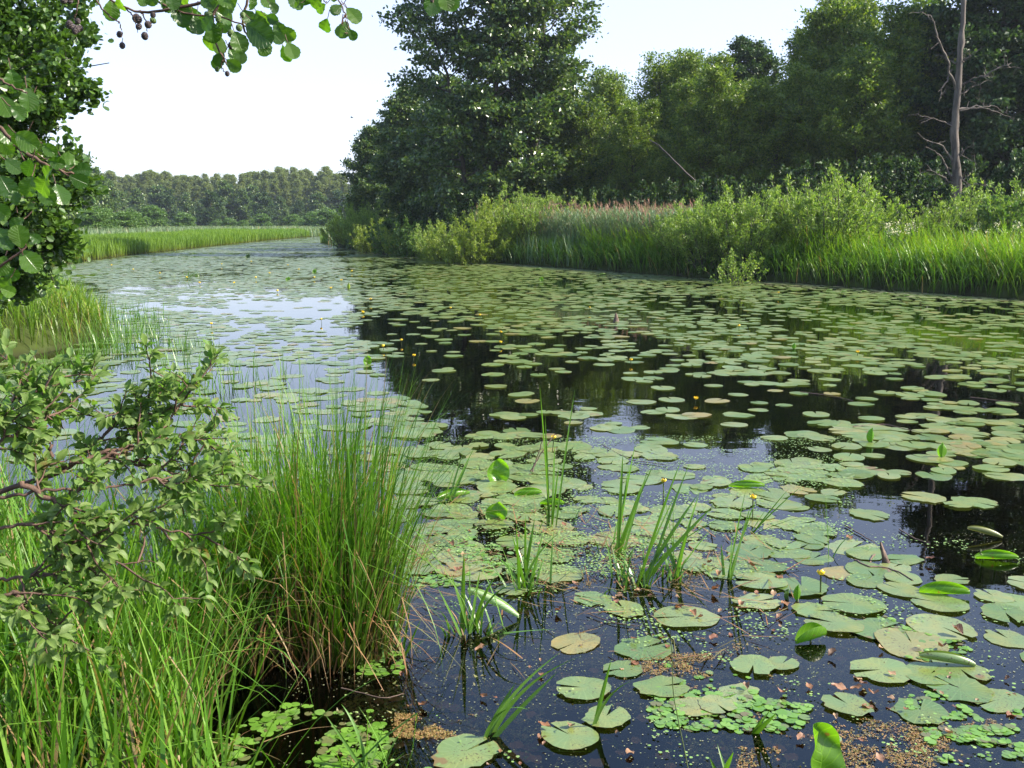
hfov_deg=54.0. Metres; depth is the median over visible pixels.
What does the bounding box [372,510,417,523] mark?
lily pad
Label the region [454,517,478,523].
lily pad
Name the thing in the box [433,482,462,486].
lily pad
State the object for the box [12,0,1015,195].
sky
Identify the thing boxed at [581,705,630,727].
lily pad
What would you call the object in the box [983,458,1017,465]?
lily pad
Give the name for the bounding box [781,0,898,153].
broadleaf tree
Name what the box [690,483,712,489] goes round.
lily pad
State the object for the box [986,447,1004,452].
lily pad
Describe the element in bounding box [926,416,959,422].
lily pad
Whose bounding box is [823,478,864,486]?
lily pad
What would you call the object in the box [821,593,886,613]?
lily pad
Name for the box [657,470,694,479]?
lily pad
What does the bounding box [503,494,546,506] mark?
lily pad
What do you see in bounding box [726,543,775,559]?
lily pad
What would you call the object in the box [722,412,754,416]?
lily pad
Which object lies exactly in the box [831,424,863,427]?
lily pad
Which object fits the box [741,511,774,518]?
lily pad
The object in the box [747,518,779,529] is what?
lily pad
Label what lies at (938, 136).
broadleaf tree
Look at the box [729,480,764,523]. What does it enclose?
raised lily leaf
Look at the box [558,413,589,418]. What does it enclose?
lily pad
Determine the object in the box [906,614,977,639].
lily pad
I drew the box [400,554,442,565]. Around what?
lily pad
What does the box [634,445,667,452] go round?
lily pad
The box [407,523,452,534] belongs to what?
lily pad
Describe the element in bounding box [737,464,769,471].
lily pad
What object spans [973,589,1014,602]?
lily pad
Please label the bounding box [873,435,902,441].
lily pad
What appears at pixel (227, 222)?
willow bush
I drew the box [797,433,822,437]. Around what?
lily pad
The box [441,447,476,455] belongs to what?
lily pad
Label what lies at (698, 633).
pond dust
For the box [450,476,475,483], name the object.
lily pad
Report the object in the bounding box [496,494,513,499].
lily pad
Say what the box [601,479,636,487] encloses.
lily pad
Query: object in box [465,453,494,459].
lily pad
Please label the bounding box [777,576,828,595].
lily pad
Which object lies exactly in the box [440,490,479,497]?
lily pad
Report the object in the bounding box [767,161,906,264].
willow bush
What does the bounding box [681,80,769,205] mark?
broadleaf tree
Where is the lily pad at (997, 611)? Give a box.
[980,603,1023,622]
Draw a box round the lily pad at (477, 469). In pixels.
[466,465,487,472]
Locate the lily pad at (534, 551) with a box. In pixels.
[520,546,550,556]
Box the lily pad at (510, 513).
[480,508,523,517]
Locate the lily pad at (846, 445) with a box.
[831,442,861,448]
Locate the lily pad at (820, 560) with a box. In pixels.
[794,552,833,564]
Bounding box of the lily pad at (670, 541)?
[644,534,678,543]
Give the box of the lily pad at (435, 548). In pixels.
[426,545,455,558]
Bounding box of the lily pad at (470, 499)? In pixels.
[453,494,479,502]
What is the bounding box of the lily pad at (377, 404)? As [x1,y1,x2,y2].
[363,400,390,405]
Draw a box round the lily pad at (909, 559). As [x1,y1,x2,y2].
[887,554,923,564]
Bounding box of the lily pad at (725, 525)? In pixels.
[705,520,742,529]
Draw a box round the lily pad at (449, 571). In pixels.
[435,562,468,575]
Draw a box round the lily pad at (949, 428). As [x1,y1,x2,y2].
[929,425,963,431]
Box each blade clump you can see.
[318,705,412,767]
[374,601,435,669]
[425,451,472,509]
[436,556,551,651]
[482,653,585,751]
[487,517,584,604]
[524,392,580,534]
[574,442,653,566]
[591,461,721,600]
[591,662,651,766]
[648,492,711,596]
[662,483,714,572]
[700,495,755,589]
[709,744,732,767]
[726,488,818,542]
[745,709,775,743]
[826,509,851,565]
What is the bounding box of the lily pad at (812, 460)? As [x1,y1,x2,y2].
[794,457,821,462]
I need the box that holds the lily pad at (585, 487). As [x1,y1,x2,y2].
[570,484,592,489]
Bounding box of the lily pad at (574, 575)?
[534,565,583,582]
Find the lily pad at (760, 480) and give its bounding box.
[744,477,772,483]
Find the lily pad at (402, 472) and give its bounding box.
[387,470,422,477]
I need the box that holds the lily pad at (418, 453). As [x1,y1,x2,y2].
[405,450,438,456]
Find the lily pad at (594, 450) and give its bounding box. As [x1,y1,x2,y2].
[580,447,604,452]
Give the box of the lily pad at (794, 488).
[780,484,816,493]
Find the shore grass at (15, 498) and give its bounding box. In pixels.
[0,455,38,581]
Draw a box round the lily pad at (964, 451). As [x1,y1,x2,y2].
[950,447,990,455]
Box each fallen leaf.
[475,643,483,650]
[538,721,550,726]
[615,592,622,598]
[709,633,717,639]
[743,681,749,688]
[796,732,804,739]
[806,682,812,688]
[828,648,836,655]
[831,682,847,689]
[850,683,861,688]
[876,752,884,762]
[952,623,963,634]
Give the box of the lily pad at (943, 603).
[911,593,969,611]
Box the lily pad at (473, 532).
[448,529,477,537]
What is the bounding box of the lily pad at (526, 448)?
[516,445,543,450]
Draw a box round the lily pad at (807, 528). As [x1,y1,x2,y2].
[791,524,837,535]
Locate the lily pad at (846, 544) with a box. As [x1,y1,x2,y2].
[825,539,877,555]
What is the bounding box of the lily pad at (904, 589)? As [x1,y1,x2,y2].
[877,582,921,596]
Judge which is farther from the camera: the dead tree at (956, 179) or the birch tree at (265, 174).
the birch tree at (265, 174)
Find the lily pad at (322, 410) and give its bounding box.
[306,409,333,413]
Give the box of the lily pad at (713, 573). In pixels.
[704,568,735,578]
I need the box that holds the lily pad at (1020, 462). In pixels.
[1015,460,1023,465]
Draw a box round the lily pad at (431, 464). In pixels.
[410,463,441,469]
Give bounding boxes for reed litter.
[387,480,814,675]
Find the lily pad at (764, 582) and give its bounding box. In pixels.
[735,572,787,588]
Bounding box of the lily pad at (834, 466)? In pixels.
[823,463,847,470]
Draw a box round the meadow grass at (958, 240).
[765,229,1022,269]
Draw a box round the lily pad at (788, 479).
[772,473,800,481]
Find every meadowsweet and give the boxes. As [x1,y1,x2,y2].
[882,222,894,257]
[886,221,901,244]
[896,223,910,248]
[909,220,923,250]
[968,224,990,242]
[993,220,1019,243]
[1011,221,1023,243]
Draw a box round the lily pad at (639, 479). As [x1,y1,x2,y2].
[619,475,661,484]
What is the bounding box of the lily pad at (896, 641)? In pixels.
[874,627,948,661]
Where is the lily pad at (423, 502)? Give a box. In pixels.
[407,497,438,504]
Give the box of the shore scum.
[374,253,1022,301]
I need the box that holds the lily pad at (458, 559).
[437,550,482,563]
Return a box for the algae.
[391,535,1002,767]
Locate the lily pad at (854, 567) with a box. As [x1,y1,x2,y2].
[845,561,891,577]
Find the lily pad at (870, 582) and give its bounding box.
[846,574,882,587]
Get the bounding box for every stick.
[341,687,404,697]
[587,613,645,626]
[603,445,664,464]
[631,533,680,538]
[803,392,851,400]
[844,525,874,542]
[853,424,921,432]
[854,559,912,580]
[899,528,930,543]
[970,397,1018,402]
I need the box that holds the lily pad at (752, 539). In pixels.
[742,534,786,548]
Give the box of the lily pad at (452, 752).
[431,734,502,767]
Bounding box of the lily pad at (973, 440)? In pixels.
[953,438,983,442]
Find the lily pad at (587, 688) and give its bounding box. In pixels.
[556,676,610,699]
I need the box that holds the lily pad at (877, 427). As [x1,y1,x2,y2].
[854,423,891,429]
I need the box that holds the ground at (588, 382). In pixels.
[0,236,1023,767]
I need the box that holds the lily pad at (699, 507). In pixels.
[680,502,710,510]
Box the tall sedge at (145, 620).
[0,353,389,767]
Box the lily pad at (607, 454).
[593,448,625,456]
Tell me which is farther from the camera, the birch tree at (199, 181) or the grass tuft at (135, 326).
the birch tree at (199, 181)
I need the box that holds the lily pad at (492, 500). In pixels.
[481,498,505,505]
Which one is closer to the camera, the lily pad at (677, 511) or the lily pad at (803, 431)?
the lily pad at (677, 511)
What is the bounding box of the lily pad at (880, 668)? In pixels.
[850,657,911,682]
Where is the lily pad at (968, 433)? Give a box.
[952,430,989,436]
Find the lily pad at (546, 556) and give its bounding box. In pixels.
[534,547,573,561]
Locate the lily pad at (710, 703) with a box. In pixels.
[698,694,736,712]
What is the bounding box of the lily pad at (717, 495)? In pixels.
[712,493,736,498]
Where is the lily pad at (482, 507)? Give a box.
[476,503,507,511]
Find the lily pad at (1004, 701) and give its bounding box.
[974,688,1023,712]
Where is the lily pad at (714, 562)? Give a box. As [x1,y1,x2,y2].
[697,557,731,572]
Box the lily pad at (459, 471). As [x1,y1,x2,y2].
[439,468,460,472]
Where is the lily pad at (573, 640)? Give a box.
[551,632,599,653]
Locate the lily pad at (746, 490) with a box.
[730,487,764,497]
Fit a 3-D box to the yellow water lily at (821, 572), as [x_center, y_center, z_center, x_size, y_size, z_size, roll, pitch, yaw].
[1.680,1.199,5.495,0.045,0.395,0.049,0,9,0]
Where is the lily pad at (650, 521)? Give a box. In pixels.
[633,516,657,524]
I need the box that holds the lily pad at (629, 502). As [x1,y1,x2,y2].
[612,500,642,508]
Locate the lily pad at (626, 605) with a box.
[603,600,643,616]
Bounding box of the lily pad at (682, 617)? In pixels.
[653,606,719,626]
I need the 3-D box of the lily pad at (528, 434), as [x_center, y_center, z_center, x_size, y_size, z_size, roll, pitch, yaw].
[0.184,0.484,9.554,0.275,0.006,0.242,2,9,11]
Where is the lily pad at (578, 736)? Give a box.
[540,721,598,749]
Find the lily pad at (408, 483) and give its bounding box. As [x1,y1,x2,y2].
[384,477,422,490]
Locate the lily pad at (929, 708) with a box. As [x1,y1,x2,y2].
[890,698,949,723]
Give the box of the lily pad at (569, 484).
[551,481,572,488]
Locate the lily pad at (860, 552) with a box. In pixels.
[846,547,881,559]
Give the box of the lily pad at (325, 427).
[321,424,344,429]
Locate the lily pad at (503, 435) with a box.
[494,433,516,439]
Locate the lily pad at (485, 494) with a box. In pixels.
[470,490,495,496]
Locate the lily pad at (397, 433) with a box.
[382,432,408,436]
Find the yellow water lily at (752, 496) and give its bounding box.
[750,494,756,549]
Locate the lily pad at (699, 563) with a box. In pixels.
[681,558,712,570]
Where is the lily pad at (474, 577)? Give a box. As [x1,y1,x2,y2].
[447,562,501,580]
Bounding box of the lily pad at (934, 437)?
[914,433,948,440]
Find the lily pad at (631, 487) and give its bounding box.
[602,484,640,493]
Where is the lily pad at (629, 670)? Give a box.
[603,660,642,676]
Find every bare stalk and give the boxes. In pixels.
[530,433,555,470]
[532,440,542,471]
[670,629,687,767]
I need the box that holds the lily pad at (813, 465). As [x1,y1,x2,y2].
[799,462,830,469]
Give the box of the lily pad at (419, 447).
[407,445,429,449]
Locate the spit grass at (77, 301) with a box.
[0,272,121,353]
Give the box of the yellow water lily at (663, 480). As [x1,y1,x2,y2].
[661,478,665,503]
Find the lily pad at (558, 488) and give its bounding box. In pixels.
[529,484,565,493]
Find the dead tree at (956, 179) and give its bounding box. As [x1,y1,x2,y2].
[909,0,1022,200]
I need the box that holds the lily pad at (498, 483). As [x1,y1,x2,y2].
[476,479,502,486]
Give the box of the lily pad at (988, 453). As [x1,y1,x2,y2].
[971,450,1004,457]
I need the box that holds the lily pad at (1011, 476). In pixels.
[983,471,1023,480]
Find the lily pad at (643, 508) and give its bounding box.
[625,504,648,511]
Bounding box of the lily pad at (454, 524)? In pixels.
[427,518,472,531]
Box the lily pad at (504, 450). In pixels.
[501,448,531,453]
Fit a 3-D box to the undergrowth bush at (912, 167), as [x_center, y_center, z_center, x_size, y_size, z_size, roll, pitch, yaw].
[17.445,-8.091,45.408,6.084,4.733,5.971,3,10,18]
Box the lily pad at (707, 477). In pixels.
[702,475,725,479]
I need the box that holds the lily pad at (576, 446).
[557,443,591,451]
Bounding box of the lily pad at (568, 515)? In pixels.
[550,507,580,518]
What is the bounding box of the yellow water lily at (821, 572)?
[817,569,824,610]
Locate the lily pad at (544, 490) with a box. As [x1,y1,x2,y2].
[512,486,551,497]
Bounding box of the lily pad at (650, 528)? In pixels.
[608,520,654,534]
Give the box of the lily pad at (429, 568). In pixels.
[404,562,436,573]
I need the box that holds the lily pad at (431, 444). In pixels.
[427,441,450,446]
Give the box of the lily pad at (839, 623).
[804,613,863,631]
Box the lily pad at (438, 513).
[421,509,450,516]
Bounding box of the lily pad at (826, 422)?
[807,419,840,425]
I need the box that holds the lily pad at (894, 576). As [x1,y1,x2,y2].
[884,570,921,584]
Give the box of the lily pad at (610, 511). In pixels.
[598,505,631,515]
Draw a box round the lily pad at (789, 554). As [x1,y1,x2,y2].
[769,545,811,558]
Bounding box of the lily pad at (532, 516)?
[509,511,545,520]
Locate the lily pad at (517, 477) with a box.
[509,473,542,480]
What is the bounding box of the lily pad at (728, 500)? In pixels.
[710,496,755,507]
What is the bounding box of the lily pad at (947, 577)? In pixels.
[934,574,969,583]
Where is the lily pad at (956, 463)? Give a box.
[939,460,968,465]
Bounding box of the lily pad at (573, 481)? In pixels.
[551,478,585,487]
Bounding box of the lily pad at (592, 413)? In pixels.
[575,411,602,416]
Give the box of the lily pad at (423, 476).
[404,474,431,479]
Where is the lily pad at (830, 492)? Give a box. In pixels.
[821,489,846,495]
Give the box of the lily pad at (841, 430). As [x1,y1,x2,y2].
[829,427,865,433]
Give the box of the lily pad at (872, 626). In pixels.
[854,618,909,638]
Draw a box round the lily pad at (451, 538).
[426,535,463,545]
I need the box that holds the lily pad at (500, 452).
[489,450,526,457]
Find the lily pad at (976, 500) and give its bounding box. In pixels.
[951,496,997,507]
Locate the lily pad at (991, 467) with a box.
[972,464,1009,471]
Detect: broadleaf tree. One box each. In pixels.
[545,98,618,208]
[577,65,640,203]
[599,96,672,207]
[617,46,697,203]
[644,61,744,207]
[657,48,741,194]
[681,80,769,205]
[712,34,785,183]
[720,76,817,196]
[763,5,844,196]
[770,61,871,196]
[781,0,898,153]
[800,0,947,198]
[810,41,913,181]
[877,0,974,187]
[893,0,1023,195]
[921,13,1009,182]
[962,0,1023,162]
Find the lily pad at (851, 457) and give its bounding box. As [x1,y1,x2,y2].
[833,453,864,460]
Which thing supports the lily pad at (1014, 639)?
on the water
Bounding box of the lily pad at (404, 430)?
[393,429,418,431]
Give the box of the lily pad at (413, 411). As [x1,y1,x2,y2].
[402,409,431,414]
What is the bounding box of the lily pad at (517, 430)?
[503,427,530,432]
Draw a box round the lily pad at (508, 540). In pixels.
[496,534,543,546]
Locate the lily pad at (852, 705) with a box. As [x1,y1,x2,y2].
[821,692,873,715]
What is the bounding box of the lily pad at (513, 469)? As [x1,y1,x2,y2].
[509,467,518,474]
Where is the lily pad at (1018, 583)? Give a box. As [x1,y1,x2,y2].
[1007,576,1023,588]
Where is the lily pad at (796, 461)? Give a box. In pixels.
[774,458,810,466]
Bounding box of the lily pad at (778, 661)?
[769,656,799,669]
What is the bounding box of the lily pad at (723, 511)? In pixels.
[706,508,745,517]
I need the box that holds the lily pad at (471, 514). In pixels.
[446,510,478,518]
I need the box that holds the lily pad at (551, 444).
[535,441,560,447]
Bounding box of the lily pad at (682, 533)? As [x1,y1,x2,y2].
[665,528,699,539]
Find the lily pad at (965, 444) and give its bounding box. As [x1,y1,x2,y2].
[950,441,981,448]
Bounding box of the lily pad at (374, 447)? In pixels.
[363,445,391,451]
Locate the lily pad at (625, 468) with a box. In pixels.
[608,464,638,471]
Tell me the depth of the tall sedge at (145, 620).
3.66 m
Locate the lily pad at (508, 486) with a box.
[477,482,516,492]
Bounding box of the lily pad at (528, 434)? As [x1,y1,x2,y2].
[517,432,544,436]
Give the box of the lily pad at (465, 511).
[431,503,471,514]
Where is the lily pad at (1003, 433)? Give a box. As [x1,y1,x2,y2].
[991,431,1023,436]
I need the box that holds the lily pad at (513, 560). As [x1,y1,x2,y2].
[506,555,552,568]
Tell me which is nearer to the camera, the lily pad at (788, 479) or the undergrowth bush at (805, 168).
the lily pad at (788, 479)
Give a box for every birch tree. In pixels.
[104,171,113,180]
[109,173,120,182]
[112,180,117,189]
[117,183,123,191]
[120,176,128,196]
[125,181,137,203]
[127,176,134,203]
[132,172,142,189]
[140,184,147,203]
[141,169,155,182]
[141,171,150,205]
[146,180,156,204]
[154,173,163,185]
[161,170,173,185]
[163,181,176,205]
[171,175,180,196]
[173,179,181,207]
[177,181,193,200]
[180,174,192,206]
[187,176,195,206]
[192,185,201,208]
[194,178,203,198]
[199,182,211,205]
[203,177,210,184]
[212,176,222,191]
[213,179,222,201]
[226,173,237,193]
[233,185,243,193]
[237,173,246,188]
[241,172,253,201]
[244,177,252,187]
[252,171,261,184]
[252,179,262,203]
[259,170,271,191]
[261,180,270,196]
[267,172,277,197]
[269,178,282,207]
[274,167,287,193]
[278,172,291,200]
[282,181,291,206]
[286,166,297,202]
[287,172,302,205]
[288,179,304,203]
[297,169,306,199]
[300,167,310,194]
[301,179,311,208]
[308,173,317,199]
[312,180,325,202]
[319,166,333,203]
[320,176,332,207]
[330,180,345,207]
[331,173,338,203]
[338,175,349,193]
[341,183,347,201]
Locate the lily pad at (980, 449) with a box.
[955,446,988,451]
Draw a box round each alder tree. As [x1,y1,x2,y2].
[0,0,113,320]
[58,147,79,222]
[61,151,110,223]
[78,189,98,224]
[92,167,116,215]
[101,178,122,212]
[115,190,130,212]
[127,188,147,215]
[146,184,176,225]
[154,188,182,226]
[177,192,199,223]
[196,190,226,226]
[211,180,239,221]
[218,206,228,221]
[231,188,253,225]
[241,184,265,216]
[249,191,276,226]
[271,196,289,225]
[278,207,288,226]
[290,200,305,218]
[307,192,331,211]
[329,189,347,219]
[336,125,400,221]
[363,85,426,227]
[372,0,609,225]
[391,71,487,214]
[466,83,509,205]
[521,74,582,192]
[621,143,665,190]
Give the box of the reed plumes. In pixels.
[475,198,702,223]
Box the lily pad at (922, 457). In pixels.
[906,454,942,462]
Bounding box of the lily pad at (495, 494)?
[485,488,505,495]
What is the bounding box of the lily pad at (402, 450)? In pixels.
[391,447,418,454]
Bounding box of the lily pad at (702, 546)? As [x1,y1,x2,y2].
[688,541,717,549]
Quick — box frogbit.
[223,532,1023,767]
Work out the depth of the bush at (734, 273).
34.06 m
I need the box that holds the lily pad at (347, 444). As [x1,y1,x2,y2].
[346,440,374,446]
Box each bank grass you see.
[0,441,416,767]
[576,213,1023,278]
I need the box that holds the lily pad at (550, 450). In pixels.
[529,445,557,451]
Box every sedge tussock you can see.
[26,428,393,711]
[55,365,488,688]
[115,339,543,721]
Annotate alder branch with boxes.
[0,58,91,299]
[60,0,459,76]
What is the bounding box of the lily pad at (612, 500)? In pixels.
[596,497,618,503]
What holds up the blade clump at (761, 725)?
in the water
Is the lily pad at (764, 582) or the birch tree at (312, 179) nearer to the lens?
the lily pad at (764, 582)
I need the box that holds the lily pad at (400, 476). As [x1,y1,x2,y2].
[380,474,414,480]
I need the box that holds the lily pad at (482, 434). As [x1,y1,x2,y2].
[476,430,499,435]
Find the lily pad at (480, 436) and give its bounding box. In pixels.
[465,432,494,438]
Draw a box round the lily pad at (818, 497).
[804,494,839,501]
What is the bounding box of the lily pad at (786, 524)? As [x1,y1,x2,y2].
[771,516,825,529]
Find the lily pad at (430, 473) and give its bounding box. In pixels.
[423,471,441,474]
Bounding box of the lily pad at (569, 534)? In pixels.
[539,531,590,544]
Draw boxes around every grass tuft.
[0,351,71,376]
[30,342,91,373]
[46,325,119,363]
[60,316,142,358]
[85,300,144,346]
[86,295,137,323]
[93,324,153,363]
[103,302,168,338]
[105,295,163,322]
[126,319,192,350]
[127,307,173,333]
[127,335,202,376]
[132,350,201,396]
[161,353,244,402]
[163,329,223,355]
[174,344,255,388]
[207,356,300,401]
[238,350,321,385]
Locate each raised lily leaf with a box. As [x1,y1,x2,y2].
[363,356,371,384]
[437,488,469,518]
[467,587,518,669]
[485,502,507,560]
[487,458,509,498]
[514,487,541,531]
[540,498,563,506]
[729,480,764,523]
[781,589,788,651]
[793,584,800,651]
[795,622,826,698]
[811,722,845,767]
[866,428,873,465]
[919,581,969,614]
[919,650,975,723]
[937,443,946,491]
[967,526,1002,582]
[974,549,1018,602]
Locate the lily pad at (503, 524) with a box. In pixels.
[474,518,513,528]
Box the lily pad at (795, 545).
[774,539,801,548]
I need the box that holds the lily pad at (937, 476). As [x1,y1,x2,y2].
[915,471,952,480]
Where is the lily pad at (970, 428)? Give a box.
[953,426,978,430]
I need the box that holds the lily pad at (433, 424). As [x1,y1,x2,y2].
[419,422,448,427]
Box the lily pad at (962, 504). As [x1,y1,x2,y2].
[943,501,973,507]
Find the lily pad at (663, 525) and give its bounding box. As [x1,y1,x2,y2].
[654,520,675,531]
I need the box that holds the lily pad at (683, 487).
[672,483,707,493]
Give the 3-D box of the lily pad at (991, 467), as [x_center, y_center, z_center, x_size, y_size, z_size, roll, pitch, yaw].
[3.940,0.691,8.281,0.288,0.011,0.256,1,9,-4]
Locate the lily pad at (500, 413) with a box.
[489,412,519,416]
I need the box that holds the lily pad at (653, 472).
[646,470,664,476]
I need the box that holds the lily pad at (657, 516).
[649,513,677,520]
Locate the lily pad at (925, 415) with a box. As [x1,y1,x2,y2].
[905,413,938,417]
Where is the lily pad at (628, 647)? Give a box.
[614,635,672,659]
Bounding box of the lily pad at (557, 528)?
[526,519,573,532]
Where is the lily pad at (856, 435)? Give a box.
[843,432,874,437]
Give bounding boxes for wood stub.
[613,313,618,321]
[880,542,890,562]
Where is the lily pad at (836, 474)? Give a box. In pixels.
[826,472,842,477]
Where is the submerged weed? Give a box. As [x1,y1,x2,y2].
[330,577,1023,767]
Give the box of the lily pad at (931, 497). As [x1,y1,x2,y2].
[901,492,945,502]
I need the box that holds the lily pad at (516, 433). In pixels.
[506,432,523,437]
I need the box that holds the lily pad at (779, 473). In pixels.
[764,468,800,476]
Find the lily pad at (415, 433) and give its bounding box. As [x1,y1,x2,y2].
[397,431,425,437]
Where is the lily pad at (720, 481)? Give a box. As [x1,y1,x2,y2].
[700,478,730,485]
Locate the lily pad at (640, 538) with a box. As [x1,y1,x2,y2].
[627,529,661,544]
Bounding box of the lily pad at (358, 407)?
[346,406,374,410]
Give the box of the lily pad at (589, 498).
[573,495,600,502]
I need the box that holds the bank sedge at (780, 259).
[341,230,1023,299]
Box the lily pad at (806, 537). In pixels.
[793,533,829,543]
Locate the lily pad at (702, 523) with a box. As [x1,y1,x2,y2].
[680,519,705,527]
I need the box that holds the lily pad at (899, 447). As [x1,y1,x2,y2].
[885,443,916,450]
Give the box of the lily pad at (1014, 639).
[983,629,1023,647]
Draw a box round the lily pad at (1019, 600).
[989,593,1023,610]
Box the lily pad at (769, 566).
[749,560,786,572]
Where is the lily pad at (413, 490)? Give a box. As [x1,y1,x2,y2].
[395,485,427,493]
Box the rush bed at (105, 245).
[49,227,330,265]
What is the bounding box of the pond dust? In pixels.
[284,373,1023,767]
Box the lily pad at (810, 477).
[798,474,827,481]
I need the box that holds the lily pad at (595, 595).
[574,591,611,605]
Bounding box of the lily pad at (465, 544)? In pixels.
[441,540,484,554]
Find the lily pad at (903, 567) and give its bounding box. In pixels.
[879,561,910,571]
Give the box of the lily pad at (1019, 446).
[1007,443,1023,450]
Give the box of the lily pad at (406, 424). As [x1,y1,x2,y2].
[387,421,413,426]
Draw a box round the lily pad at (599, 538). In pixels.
[588,531,638,547]
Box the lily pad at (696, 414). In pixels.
[682,412,711,417]
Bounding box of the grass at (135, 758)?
[0,543,285,767]
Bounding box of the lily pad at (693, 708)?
[673,697,714,715]
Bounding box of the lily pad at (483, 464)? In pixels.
[463,461,492,468]
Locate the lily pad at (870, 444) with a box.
[859,441,889,446]
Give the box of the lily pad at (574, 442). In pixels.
[560,441,587,443]
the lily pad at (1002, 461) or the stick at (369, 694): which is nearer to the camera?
the stick at (369, 694)
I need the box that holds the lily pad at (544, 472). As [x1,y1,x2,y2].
[533,467,559,473]
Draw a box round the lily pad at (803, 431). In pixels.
[784,430,818,434]
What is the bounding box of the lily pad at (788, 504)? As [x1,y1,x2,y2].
[756,497,801,508]
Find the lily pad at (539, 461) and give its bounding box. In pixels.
[527,456,561,463]
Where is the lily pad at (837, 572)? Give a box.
[820,566,851,580]
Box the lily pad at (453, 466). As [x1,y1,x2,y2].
[437,465,457,470]
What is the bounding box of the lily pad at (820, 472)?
[803,469,827,474]
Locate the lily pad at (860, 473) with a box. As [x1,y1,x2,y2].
[838,468,873,477]
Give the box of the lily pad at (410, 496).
[380,495,421,508]
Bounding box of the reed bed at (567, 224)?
[472,204,707,253]
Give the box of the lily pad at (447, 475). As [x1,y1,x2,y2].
[428,472,467,482]
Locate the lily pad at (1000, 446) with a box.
[981,442,1012,448]
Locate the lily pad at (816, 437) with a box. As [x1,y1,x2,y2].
[806,435,835,440]
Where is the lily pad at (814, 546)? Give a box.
[792,539,824,548]
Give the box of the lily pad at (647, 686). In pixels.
[633,675,689,696]
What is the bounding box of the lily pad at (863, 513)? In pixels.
[849,508,889,519]
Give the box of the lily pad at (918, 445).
[896,441,930,448]
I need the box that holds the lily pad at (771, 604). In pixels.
[731,593,781,608]
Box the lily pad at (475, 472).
[464,471,486,476]
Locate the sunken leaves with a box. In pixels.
[346,602,985,767]
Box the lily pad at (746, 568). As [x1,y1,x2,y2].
[734,562,775,575]
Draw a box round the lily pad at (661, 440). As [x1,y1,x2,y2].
[640,437,678,444]
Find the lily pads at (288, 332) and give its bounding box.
[0,236,1023,660]
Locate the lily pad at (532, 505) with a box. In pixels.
[507,502,540,511]
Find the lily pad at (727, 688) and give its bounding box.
[718,683,759,701]
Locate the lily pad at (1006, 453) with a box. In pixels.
[993,450,1023,456]
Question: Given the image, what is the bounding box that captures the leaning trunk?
[649,139,694,180]
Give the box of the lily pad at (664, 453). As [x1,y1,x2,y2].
[639,450,678,459]
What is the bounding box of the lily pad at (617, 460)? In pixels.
[597,456,628,464]
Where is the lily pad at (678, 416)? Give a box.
[665,414,696,418]
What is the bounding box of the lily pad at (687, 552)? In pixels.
[672,550,701,559]
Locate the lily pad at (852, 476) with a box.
[842,473,867,478]
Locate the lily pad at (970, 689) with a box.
[926,674,994,702]
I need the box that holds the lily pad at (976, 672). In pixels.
[932,660,991,680]
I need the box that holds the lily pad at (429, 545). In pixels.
[389,539,433,554]
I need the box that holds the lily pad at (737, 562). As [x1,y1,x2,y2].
[728,557,763,564]
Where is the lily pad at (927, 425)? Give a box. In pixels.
[919,423,956,427]
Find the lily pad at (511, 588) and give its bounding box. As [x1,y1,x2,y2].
[495,583,526,594]
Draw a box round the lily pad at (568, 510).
[560,506,588,512]
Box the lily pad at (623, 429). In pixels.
[608,426,634,433]
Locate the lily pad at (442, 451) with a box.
[427,450,449,456]
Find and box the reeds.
[74,225,616,265]
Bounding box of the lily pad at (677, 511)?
[649,505,697,517]
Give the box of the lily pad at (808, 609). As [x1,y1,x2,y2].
[791,602,836,618]
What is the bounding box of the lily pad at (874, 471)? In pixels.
[846,465,886,474]
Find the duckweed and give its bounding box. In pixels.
[345,435,1023,765]
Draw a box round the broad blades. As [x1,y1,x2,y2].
[0,600,307,767]
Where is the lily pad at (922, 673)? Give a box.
[905,662,952,683]
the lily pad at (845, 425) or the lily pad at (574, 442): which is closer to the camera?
the lily pad at (574, 442)
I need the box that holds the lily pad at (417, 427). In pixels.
[404,424,436,429]
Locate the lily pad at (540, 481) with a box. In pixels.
[525,475,569,483]
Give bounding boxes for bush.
[0,328,274,682]
[76,204,124,231]
[99,206,114,226]
[107,208,145,229]
[129,211,152,227]
[138,205,170,227]
[171,211,197,226]
[193,200,209,224]
[207,219,221,226]
[220,217,237,226]
[235,220,249,226]
[249,213,272,226]
[283,214,304,226]
[291,198,315,212]
[298,211,318,226]
[308,206,344,228]
[320,208,365,247]
[331,200,391,244]
[347,217,394,252]
[363,214,396,254]
[375,218,427,255]
[380,215,433,257]
[381,193,444,236]
[406,218,457,259]
[415,218,469,261]
[432,212,522,263]
[433,188,492,234]
[451,194,532,259]
[478,180,546,228]
[493,191,573,251]
[521,194,561,209]
[530,188,596,217]
[560,184,620,210]
[619,177,689,212]
[642,196,710,264]
[667,192,762,273]
[670,172,750,218]
[693,180,789,268]
[704,247,769,283]
[705,174,788,225]
[736,185,814,248]
[747,159,856,211]
[757,183,849,245]
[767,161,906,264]
[797,151,933,219]
[804,171,900,236]
[864,153,962,231]
[876,212,917,239]
[890,191,982,243]
[909,168,983,209]
[918,152,1023,222]
[923,173,1021,236]
[951,190,1023,242]
[962,147,1023,208]
[963,173,1023,232]
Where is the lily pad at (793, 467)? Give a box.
[776,465,808,472]
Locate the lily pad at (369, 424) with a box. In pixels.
[340,423,372,428]
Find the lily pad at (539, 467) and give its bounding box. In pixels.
[508,464,544,473]
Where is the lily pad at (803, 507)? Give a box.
[780,503,809,509]
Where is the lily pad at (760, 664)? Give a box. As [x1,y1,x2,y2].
[729,654,776,673]
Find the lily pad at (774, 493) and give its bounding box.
[752,488,789,497]
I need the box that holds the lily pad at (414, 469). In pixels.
[405,467,426,471]
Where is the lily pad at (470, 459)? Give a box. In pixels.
[458,457,487,463]

